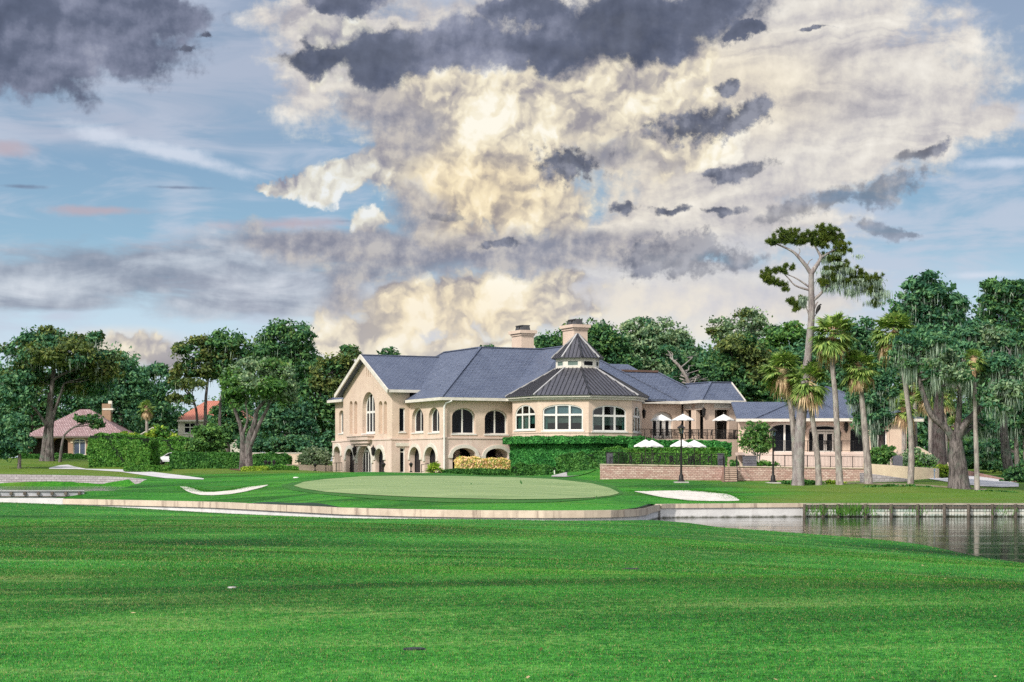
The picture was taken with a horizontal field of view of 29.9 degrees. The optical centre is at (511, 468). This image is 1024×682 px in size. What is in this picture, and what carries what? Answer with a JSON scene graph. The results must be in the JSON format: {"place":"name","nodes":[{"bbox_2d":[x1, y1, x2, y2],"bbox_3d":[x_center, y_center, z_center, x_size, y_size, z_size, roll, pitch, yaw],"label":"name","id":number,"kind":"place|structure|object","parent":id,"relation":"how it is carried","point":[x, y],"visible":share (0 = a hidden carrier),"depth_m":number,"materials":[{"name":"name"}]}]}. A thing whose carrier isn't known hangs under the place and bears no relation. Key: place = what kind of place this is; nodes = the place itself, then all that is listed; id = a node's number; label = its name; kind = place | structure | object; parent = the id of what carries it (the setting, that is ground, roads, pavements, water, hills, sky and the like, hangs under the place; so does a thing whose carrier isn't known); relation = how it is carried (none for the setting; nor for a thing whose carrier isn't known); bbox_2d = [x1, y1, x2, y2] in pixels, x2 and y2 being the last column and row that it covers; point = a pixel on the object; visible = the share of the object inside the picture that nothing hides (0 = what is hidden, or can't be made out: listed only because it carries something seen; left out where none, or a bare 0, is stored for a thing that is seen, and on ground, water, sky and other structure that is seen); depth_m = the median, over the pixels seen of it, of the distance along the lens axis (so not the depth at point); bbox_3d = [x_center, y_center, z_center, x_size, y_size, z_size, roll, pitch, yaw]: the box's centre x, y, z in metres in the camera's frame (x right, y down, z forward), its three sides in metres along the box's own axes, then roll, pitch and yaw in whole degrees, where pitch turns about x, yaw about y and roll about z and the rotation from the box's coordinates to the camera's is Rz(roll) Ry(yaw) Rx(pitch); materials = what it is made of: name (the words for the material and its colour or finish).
{"place":"outdoors","nodes":[
{"label":"outdoors","id":0,"kind":"place"},
{"bbox_2d":[0,486,127,491],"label":"creek water","id":1,"kind":"structure","parent":0,"point":[97,488],"depth_m":167.39,"materials":[{"name":"grey liquid"}]},
{"bbox_2d":[86,469,203,478],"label":"cart path","id":2,"kind":"structure","parent":0,"point":[158,474],"depth_m":198.69,"materials":[{"name":"concrete"}]},
{"bbox_2d":[0,502,1023,681],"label":"fairway","id":3,"kind":"structure","parent":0,"point":[656,524],"depth_m":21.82,"materials":[{"name":"green plant"}]},
{"bbox_2d":[0,458,1023,509],"bbox_3d":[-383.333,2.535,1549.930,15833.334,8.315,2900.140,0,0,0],"label":"lawn","id":4,"kind":"structure","parent":0,"point":[153,488],"depth_m":140.50,"materials":[{"name":"green plant"}]},
{"bbox_2d":[0,411,36,468],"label":"oak","id":5,"kind":"object","parent":4,"relation":"on","point":[16,440],"visible":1,"depth_m":213.27,"materials":[{"name":"green plant"}]},
{"bbox_2d":[0,498,64,504],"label":"seawall","id":6,"kind":"object","parent":4,"relation":"on","point":[41,500],"visible":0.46,"depth_m":139.00,"materials":[{"name":"grey concrete"}]},
{"bbox_2d":[0,490,83,497],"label":"weir","id":7,"kind":"object","parent":4,"relation":"on","point":[33,493],"visible":0.94,"depth_m":140.46,"materials":[{"name":"grey concrete"}]},
{"bbox_2d":[0,357,101,432],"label":"oak tree","id":8,"kind":"object","parent":4,"relation":"on","point":[73,404],"visible":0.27,"depth_m":276.48,"materials":[{"name":"green plant"}]},
{"bbox_2d":[21,452,87,458],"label":"clipped hedge","id":9,"kind":"object","parent":4,"relation":"on","point":[64,456],"visible":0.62,"depth_m":248.31,"materials":[{"name":"green plant"}]},
{"bbox_2d":[0,324,125,460],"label":"oak tree","id":10,"kind":"object","parent":4,"relation":"on","point":[95,368],"visible":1,"depth_m":234.90,"materials":[{"name":"green plant"}]},
{"bbox_2d":[0,474,146,483],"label":"sand bunker","id":11,"kind":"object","parent":4,"relation":"on","point":[7,478],"depth_m":190.25,"materials":[{"name":"beige sand"}]},
{"bbox_2d":[28,401,133,454],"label":"tile roofed house","id":12,"kind":"structure","parent":4,"relation":"on","point":[75,440],"depth_m":263.44,"materials":[{"name":"beige paint"}]},
{"bbox_2d":[58,413,105,461],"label":"slender tree","id":13,"kind":"object","parent":4,"relation":"on","point":[95,421],"visible":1,"depth_m":232.77,"materials":[{"name":"green plant"}]},
{"bbox_2d":[78,341,160,433],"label":"oak tree","id":14,"kind":"object","parent":4,"relation":"on","point":[131,387],"visible":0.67,"depth_m":270.72,"materials":[{"name":"green plant"}]},
{"bbox_2d":[86,432,160,467],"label":"clipped hedge","id":15,"kind":"object","parent":4,"relation":"on","point":[112,450],"visible":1,"depth_m":219.00,"materials":[{"name":"green plant"}]},
{"bbox_2d":[136,399,156,432],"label":"background palm","id":16,"kind":"object","parent":4,"relation":"on","point":[146,412],"visible":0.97,"depth_m":261.80,"materials":[{"name":"green plant"}]},
{"bbox_2d":[123,464,171,471],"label":"clipped hedge","id":17,"kind":"object","parent":4,"relation":"on","point":[147,468],"visible":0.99,"depth_m":208.00,"materials":[{"name":"green plant"}]},
{"bbox_2d":[120,425,180,437],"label":"loose shrubs","id":18,"kind":"object","parent":4,"relation":"on","point":[157,431],"visible":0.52,"depth_m":235.50,"materials":[{"name":"green plant"}]},
{"bbox_2d":[123,360,184,432],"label":"oak tree","id":19,"kind":"object","parent":4,"relation":"on","point":[163,414],"visible":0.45,"depth_m":290.67,"materials":[{"name":"green plant"}]},
{"bbox_2d":[1,395,333,457],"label":"woodland","id":20,"kind":"object","parent":4,"relation":"on","point":[250,408],"visible":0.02,"depth_m":332.32,"materials":[{"name":"green plant"}]},
{"bbox_2d":[154,436,190,463],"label":"clipped hedge","id":21,"kind":"object","parent":4,"relation":"on","point":[168,445],"visible":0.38,"depth_m":233.03,"materials":[{"name":"green plant"}]},
{"bbox_2d":[169,450,239,468],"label":"clipped hedge","id":22,"kind":"object","parent":4,"relation":"on","point":[199,460],"visible":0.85,"depth_m":213.97,"materials":[{"name":"green plant"}]},
{"bbox_2d":[182,423,228,452],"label":"round bush","id":23,"kind":"object","parent":4,"relation":"on","point":[209,437],"visible":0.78,"depth_m":220.98,"materials":[{"name":"green plant"}]},
{"bbox_2d":[177,401,252,451],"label":"red roofed house","id":24,"kind":"structure","parent":4,"relation":"on","point":[186,422],"depth_m":300.17,"materials":[{"name":"tile"}]},
{"bbox_2d":[165,326,268,425],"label":"tall oak","id":25,"kind":"object","parent":4,"relation":"on","point":[217,352],"visible":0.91,"depth_m":244.50,"materials":[{"name":"green plant"}]},
{"bbox_2d":[180,485,266,494],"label":"bunker sand","id":26,"kind":"structure","parent":4,"relation":"on","point":[227,492],"depth_m":140.11,"materials":[{"name":"white sand"}]},
{"bbox_2d":[202,400,252,451],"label":"background tree","id":27,"kind":"object","parent":4,"relation":"on","point":[229,424],"visible":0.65,"depth_m":260.90,"materials":[{"name":"green plant"}]},
{"bbox_2d":[216,355,299,468],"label":"grey green tree","id":28,"kind":"object","parent":4,"relation":"on","point":[273,382],"visible":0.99,"depth_m":204.16,"materials":[{"name":"green plant"}]},
{"bbox_2d":[252,452,292,465],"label":"clipped hedge","id":29,"kind":"object","parent":4,"relation":"on","point":[259,459],"visible":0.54,"depth_m":214.02,"materials":[{"name":"green plant"}]},
{"bbox_2d":[248,393,319,451],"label":"willow oak","id":30,"kind":"object","parent":4,"relation":"on","point":[296,420],"visible":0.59,"depth_m":236.69,"materials":[{"name":"green plant"}]},
{"bbox_2d":[233,429,334,452],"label":"shrub","id":31,"kind":"object","parent":4,"relation":"on","point":[289,443],"visible":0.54,"depth_m":227.13,"materials":[{"name":"green plant"}]},
{"bbox_2d":[249,317,321,435],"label":"dark oak","id":32,"kind":"object","parent":4,"relation":"on","point":[295,349],"visible":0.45,"depth_m":266.59,"materials":[{"name":"green plant"}]},
{"bbox_2d":[286,464,332,471],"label":"garden wall","id":33,"kind":"structure","parent":4,"relation":"on","point":[324,468],"depth_m":212.00,"materials":[{"name":"paint"}]},
{"bbox_2d":[295,446,333,465],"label":"variegated bush","id":34,"kind":"object","parent":4,"relation":"on","point":[317,456],"visible":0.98,"depth_m":212.20,"materials":[{"name":"green plant"}]},
{"bbox_2d":[297,343,362,445],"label":"magnolia tree","id":35,"kind":"object","parent":4,"relation":"on","point":[326,379],"visible":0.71,"depth_m":240.80,"materials":[{"name":"green plant"}]},
{"bbox_2d":[63,499,659,520],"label":"seawall","id":36,"kind":"object","parent":4,"relation":"on","point":[648,512],"visible":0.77,"depth_m":106.74,"materials":[{"name":"concrete"}]},
{"bbox_2d":[282,474,622,502],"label":"green fringe","id":37,"kind":"object","parent":4,"relation":"on","point":[290,486],"visible":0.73,"depth_m":114.35,"materials":[{"name":"green plant"}]},
{"bbox_2d":[294,475,618,498],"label":"putting green","id":38,"kind":"object","parent":37,"relation":"on","point":[464,487],"visible":1,"depth_m":135.18,"materials":[{"name":"green plant"}]},
{"bbox_2d":[170,483,754,501],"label":"bunker","id":39,"kind":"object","parent":4,"relation":"on","point":[692,490],"depth_m":139.90},
{"bbox_2d":[442,468,509,475],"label":"clipped hedge","id":40,"kind":"object","parent":4,"relation":"on","point":[486,471],"visible":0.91,"depth_m":191.88,"materials":[{"name":"green plant"}]},
{"bbox_2d":[454,455,510,469],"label":"clipped hedge","id":41,"kind":"object","parent":4,"relation":"on","point":[461,462],"visible":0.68,"depth_m":194.35,"materials":[{"name":"yellow plant"}]},
{"bbox_2d":[509,462,556,475],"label":"clipped hedge","id":42,"kind":"object","parent":4,"relation":"on","point":[522,469],"visible":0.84,"depth_m":188.01,"materials":[{"name":"green plant"}]},
{"bbox_2d":[327,319,745,472],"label":"clubhouse","id":43,"kind":"structure","parent":4,"relation":"on","point":[396,413],"depth_m":204.01,"materials":[{"name":"beige paint"}]},
{"bbox_2d":[361,393,374,434],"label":"window","id":44,"kind":"structure","parent":43,"relation":"in","point":[370,406],"depth_m":212.12,"materials":[{"name":"white paint"}]},
{"bbox_2d":[411,408,423,433],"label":"window","id":45,"kind":"structure","parent":43,"relation":"in","point":[419,415],"depth_m":204.19,"materials":[{"name":"white paint"}]},
{"bbox_2d":[451,408,476,434],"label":"window","id":46,"kind":"structure","parent":43,"relation":"in","point":[462,418],"depth_m":198.34,"materials":[{"name":"black glass"}]},
{"bbox_2d":[484,410,508,435],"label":"window","id":47,"kind":"structure","parent":43,"relation":"in","point":[495,420],"depth_m":199.85,"materials":[{"name":"black glass"}]},
{"bbox_2d":[541,404,583,431],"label":"sunroom window","id":48,"kind":"structure","parent":43,"relation":"in","point":[544,430],"depth_m":192.99,"materials":[{"name":"white paint"}]},
{"bbox_2d":[502,435,650,466],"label":"ivy","id":49,"kind":"object","parent":43,"relation":"attached to","point":[537,449],"visible":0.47,"depth_m":193.03,"materials":[{"name":"green plant"}]},
{"bbox_2d":[591,405,627,432],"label":"sunroom window","id":50,"kind":"structure","parent":43,"relation":"in","point":[614,415],"depth_m":193.84,"materials":[{"name":"white paint"}]},
{"bbox_2d":[652,412,670,438],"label":"terrace door","id":51,"kind":"structure","parent":43,"relation":"in","point":[656,425],"depth_m":208.27,"materials":[{"name":"white paint"}]},
{"bbox_2d":[635,429,737,438],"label":"railing","id":52,"kind":"object","parent":43,"relation":"on","point":[699,433],"visible":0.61,"depth_m":200.32,"materials":[{"name":"black metal"}]},
{"bbox_2d":[534,317,642,368],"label":"oak tree","id":53,"kind":"object","parent":4,"relation":"on","point":[607,342],"visible":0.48,"depth_m":256.13,"materials":[{"name":"green plant"}]},
{"bbox_2d":[554,448,628,473],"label":"clipped hedge","id":54,"kind":"object","parent":4,"relation":"on","point":[573,462],"visible":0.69,"depth_m":184.46,"materials":[{"name":"green plant"}]},
{"bbox_2d":[614,316,702,374],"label":"oak tree","id":55,"kind":"object","parent":4,"relation":"on","point":[651,336],"visible":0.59,"depth_m":266.30,"materials":[{"name":"green plant"}]},
{"bbox_2d":[600,464,723,479],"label":"stone wall","id":56,"kind":"structure","parent":4,"relation":"on","point":[663,472],"depth_m":166.35,"materials":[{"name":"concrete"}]},
{"bbox_2d":[606,452,723,465],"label":"railing","id":57,"kind":"object","parent":56,"relation":"on","point":[653,463],"visible":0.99,"depth_m":166.94,"materials":[{"name":"black metal"}]},
{"bbox_2d":[602,446,727,466],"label":"clipped hedge","id":58,"kind":"object","parent":4,"relation":"on","point":[634,452],"visible":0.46,"depth_m":187.88,"materials":[{"name":"green plant"}]},
{"bbox_2d":[655,343,714,384],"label":"leaning tree","id":59,"kind":"object","parent":4,"relation":"on","point":[688,367],"visible":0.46,"depth_m":239.72,"materials":[{"name":"green plant"}]},
{"bbox_2d":[635,490,738,500],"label":"bunker sand","id":60,"kind":"structure","parent":4,"relation":"on","point":[688,495],"depth_m":129.35,"materials":[{"name":"white sand"}]},
{"bbox_2d":[720,456,737,481],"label":"brick steps","id":61,"kind":"structure","parent":4,"relation":"on","point":[729,474],"depth_m":165.80,"materials":[{"name":"brick"}]},
{"bbox_2d":[701,307,772,347],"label":"wispy tree","id":62,"kind":"object","parent":4,"relation":"on","point":[756,325],"visible":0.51,"depth_m":287.13,"materials":[{"name":"green plant"}]},
{"bbox_2d":[699,329,779,401],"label":"magnolia tree","id":63,"kind":"object","parent":4,"relation":"on","point":[739,362],"visible":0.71,"depth_m":230.49,"materials":[{"name":"green plant"}]},
{"bbox_2d":[534,335,1022,447],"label":"woodland","id":64,"kind":"object","parent":4,"relation":"on","point":[799,351],"visible":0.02,"depth_m":270.36,"materials":[{"name":"green plant"}]},
{"bbox_2d":[759,349,800,470],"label":"palm tree","id":65,"kind":"object","parent":4,"relation":"on","point":[782,360],"visible":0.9,"depth_m":151.73,"materials":[{"name":"green plant"}]},
{"bbox_2d":[759,320,820,400],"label":"oak tree","id":66,"kind":"object","parent":4,"relation":"on","point":[779,335],"visible":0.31,"depth_m":276.65,"materials":[{"name":"green plant"}]},
{"bbox_2d":[738,466,863,480],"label":"stone wall","id":67,"kind":"structure","parent":4,"relation":"on","point":[754,473],"depth_m":169.22,"materials":[{"name":"concrete"}]},
{"bbox_2d":[774,455,862,467],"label":"railing","id":68,"kind":"object","parent":67,"relation":"on","point":[824,460],"visible":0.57,"depth_m":170.68,"materials":[{"name":"black metal"}]},
{"bbox_2d":[782,359,830,484],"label":"palm tree","id":69,"kind":"object","parent":4,"relation":"on","point":[810,394],"visible":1,"depth_m":149.41,"materials":[{"name":"green plant"}]},
{"bbox_2d":[758,222,892,485],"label":"pine tree","id":70,"kind":"object","parent":4,"relation":"on","point":[871,284],"visible":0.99,"depth_m":149.78,"materials":[{"name":"green plant"}]},
{"bbox_2d":[731,386,923,467],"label":"annex","id":71,"kind":"object","parent":4,"relation":"on","point":[774,414],"visible":0.39,"depth_m":200.00,"materials":[{"name":"paint"}]},
{"bbox_2d":[772,423,791,451],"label":"window","id":72,"kind":"structure","parent":71,"relation":"in","point":[783,433],"depth_m":200.49,"materials":[{"name":"black glass"}]},
{"bbox_2d":[774,440,862,451],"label":"railing","id":73,"kind":"object","parent":71,"relation":"on","point":[807,450],"visible":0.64,"depth_m":191.98,"materials":[{"name":"black metal"}]},
{"bbox_2d":[850,428,862,451],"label":"window","id":74,"kind":"structure","parent":71,"relation":"in","point":[853,436],"depth_m":200.58,"materials":[{"name":"black glass"}]},
{"bbox_2d":[806,310,858,484],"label":"palm tree","id":75,"kind":"object","parent":4,"relation":"on","point":[830,347],"visible":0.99,"depth_m":147.78,"materials":[{"name":"green plant"}]},
{"bbox_2d":[813,316,897,394],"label":"oak tree","id":76,"kind":"object","parent":4,"relation":"on","point":[861,333],"visible":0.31,"depth_m":223.93,"materials":[{"name":"green plant"}]},
{"bbox_2d":[843,373,900,448],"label":"mossy oak","id":77,"kind":"object","parent":4,"relation":"on","point":[878,412],"visible":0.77,"depth_m":183.34,"materials":[{"name":"green plant"}]},
{"bbox_2d":[860,473,906,481],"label":"kerb wall","id":78,"kind":"structure","parent":4,"relation":"on","point":[878,478],"depth_m":162.47,"materials":[{"name":"grey concrete"}]},
{"bbox_2d":[870,444,897,464],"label":"shrub","id":79,"kind":"object","parent":4,"relation":"on","point":[884,454],"visible":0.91,"depth_m":175.47,"materials":[{"name":"green plant"}]},
{"bbox_2d":[866,310,916,483],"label":"palm tree","id":80,"kind":"object","parent":4,"relation":"on","point":[890,321],"visible":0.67,"depth_m":149.77,"materials":[{"name":"green plant"}]},
{"bbox_2d":[863,463,938,479],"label":"ramp wall","id":81,"kind":"structure","parent":4,"relation":"on","point":[902,471],"depth_m":168.79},
{"bbox_2d":[890,392,919,451],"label":"background palm","id":82,"kind":"object","parent":4,"relation":"on","point":[900,417],"visible":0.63,"depth_m":194.66,"materials":[{"name":"green plant"}]},
{"bbox_2d":[803,503,1023,516],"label":"bulkhead","id":83,"kind":"object","parent":4,"relation":"on","point":[951,509],"visible":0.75,"depth_m":120.50,"materials":[{"name":"grey concrete"}]},
{"bbox_2d":[805,502,1017,515],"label":"weeds","id":84,"kind":"object","parent":83,"relation":"attached to","point":[851,510],"visible":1,"depth_m":119.89,"materials":[{"name":"green plant"}]},
{"bbox_2d":[901,447,938,467],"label":"shrub","id":85,"kind":"object","parent":4,"relation":"on","point":[923,459],"visible":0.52,"depth_m":174.51,"materials":[{"name":"green plant"}]},
{"bbox_2d":[881,269,978,466],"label":"live oak","id":86,"kind":"object","parent":4,"relation":"on","point":[921,304],"visible":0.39,"depth_m":177.00,"materials":[{"name":"green plant"}]},
{"bbox_2d":[912,382,949,452],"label":"background palm","id":87,"kind":"object","parent":4,"relation":"on","point":[921,408],"visible":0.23,"depth_m":189.92,"materials":[{"name":"green plant"}]},
{"bbox_2d":[944,389,956,461],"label":"background palm","id":88,"kind":"object","parent":4,"relation":"on","point":[950,403],"visible":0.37,"depth_m":199.22,"materials":[{"name":"green plant"}]},
{"bbox_2d":[887,317,1023,489],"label":"live oak","id":89,"kind":"object","parent":4,"relation":"on","point":[947,367],"visible":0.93,"depth_m":145.55,"materials":[{"name":"green plant"}]},
{"bbox_2d":[899,400,1022,460],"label":"undergrowth","id":90,"kind":"object","parent":4,"relation":"on","point":[922,435],"visible":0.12,"depth_m":221.55,"materials":[{"name":"green plant"}]},
{"bbox_2d":[961,348,987,489],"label":"palm tree","id":91,"kind":"object","parent":4,"relation":"on","point":[974,361],"visible":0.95,"depth_m":143.85,"materials":[{"name":"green plant"}]},
{"bbox_2d":[966,455,1019,472],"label":"shrub","id":92,"kind":"object","parent":4,"relation":"on","point":[997,464],"visible":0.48,"depth_m":205.48,"materials":[{"name":"green plant"}]},
{"bbox_2d":[967,275,1023,470],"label":"live oak","id":93,"kind":"object","parent":4,"relation":"on","point":[1002,300],"visible":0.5,"depth_m":189.23,"materials":[{"name":"green plant"}]},
{"bbox_2d":[978,400,1023,466],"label":"live oak","id":94,"kind":"object","parent":4,"relation":"on","point":[991,446],"visible":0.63,"depth_m":195.22,"materials":[{"name":"green plant"}]},
{"bbox_2d":[999,460,1023,482],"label":"shrub","id":95,"kind":"object","parent":4,"relation":"on","point":[1014,474],"visible":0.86,"depth_m":169.54,"materials":[{"name":"green plant"}]},
{"bbox_2d":[0,0,1023,509],"label":"sky","id":96,"kind":"structure","parent":0,"point":[414,177],"materials":[{"name":"blue"}]},
{"bbox_2d":[653,517,1023,562],"bbox_3d":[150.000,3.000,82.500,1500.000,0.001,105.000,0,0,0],"label":"pond water","id":97,"kind":"structure","parent":0,"point":[1000,538],"depth_m":96.81,"materials":[{"name":"grey liquid"}]},
{"bbox_2d":[658,503,802,517],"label":"seawall","id":98,"kind":"object","parent":97,"relation":"in","point":[707,510],"visible":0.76,"depth_m":119.14,"materials":[{"name":"concrete"}]},
{"bbox_2d":[824,482,986,489],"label":"dry soil","id":99,"kind":"structure","parent":0,"point":[904,484],"depth_m":148.66,"materials":[{"name":"brown soil"}]},
{"bbox_2d":[837,347,884,483],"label":"palm tree","id":100,"kind":"object","parent":99,"relation":"on","point":[858,377],"visible":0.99,"depth_m":148.73,"materials":[{"name":"green plant"}]},
{"bbox_2d":[929,476,1018,486],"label":"cart path","id":101,"kind":"structure","parent":0,"point":[986,481],"depth_m":158.45,"materials":[{"name":"concrete"}]},
{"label":"terrace paving","id":102,"kind":"structure","parent":0,"visible":0},
{"bbox_2d":[628,438,731,456],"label":"clipped hedge","id":103,"kind":"object","parent":102,"relation":"on","point":[706,443],"visible":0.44,"depth_m":193.48,"materials":[{"name":"green plant"}]},
{"bbox_2d":[737,420,775,461],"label":"crape myrtle","id":104,"kind":"object","parent":102,"relation":"on","point":[758,442],"visible":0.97,"depth_m":177.57,"materials":[{"name":"green plant"}]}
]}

